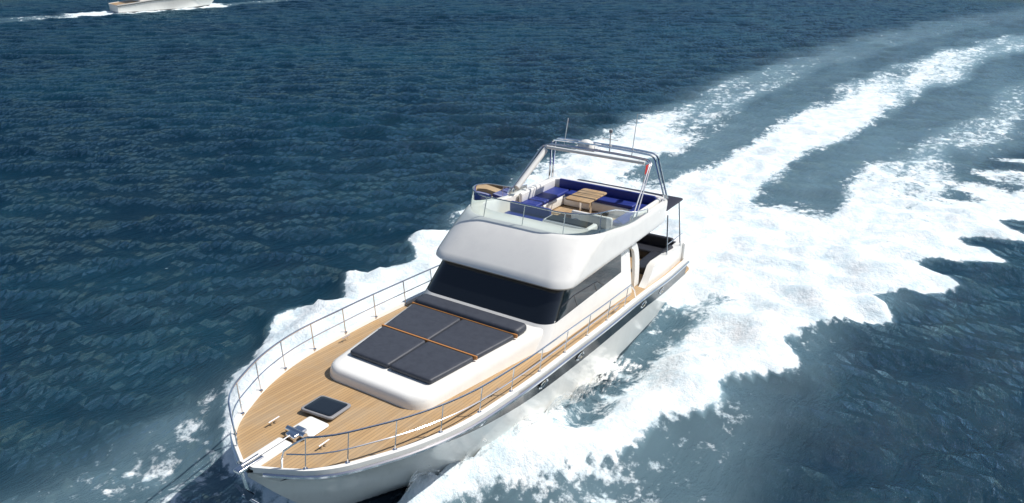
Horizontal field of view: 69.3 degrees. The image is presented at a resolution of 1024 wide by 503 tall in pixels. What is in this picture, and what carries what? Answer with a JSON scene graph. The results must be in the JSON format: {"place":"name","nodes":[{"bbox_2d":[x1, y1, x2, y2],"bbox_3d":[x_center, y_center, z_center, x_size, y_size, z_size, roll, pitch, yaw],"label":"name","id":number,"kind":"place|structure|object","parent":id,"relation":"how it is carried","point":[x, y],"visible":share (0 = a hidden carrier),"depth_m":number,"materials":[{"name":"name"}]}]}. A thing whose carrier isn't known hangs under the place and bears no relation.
{"place":"outdoors","nodes":[
{"label":"outdoors","id":0,"kind":"place"},
{"bbox_2d":[0,0,1023,502],"bbox_3d":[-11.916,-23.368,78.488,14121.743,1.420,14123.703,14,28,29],"label":"sea","id":1,"kind":"structure","parent":0,"point":[202,208],"depth_m":29.78,"materials":[{"name":"liquid"}]},
{"bbox_2d":[108,0,213,12],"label":"distant boat","id":2,"kind":"object","parent":1,"relation":"on","point":[130,6],"visible":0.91,"depth_m":99.67,"materials":[{"name":"white"}]},
{"bbox_2d":[228,114,689,502],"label":"yacht","id":3,"kind":"object","parent":1,"relation":"on","point":[540,297],"visible":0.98,"depth_m":16.50,"materials":[{"name":"white plastic"}]},
{"bbox_2d":[407,356,641,491],"bbox_3d":[-1.401,3.107,18.149,12.124,1.400,10.264,14,28,29],"label":"bow spray","id":4,"kind":"object","parent":1,"relation":"on","point":[608,368],"visible":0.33,"depth_m":18.09,"materials":[{"name":"liquid"}]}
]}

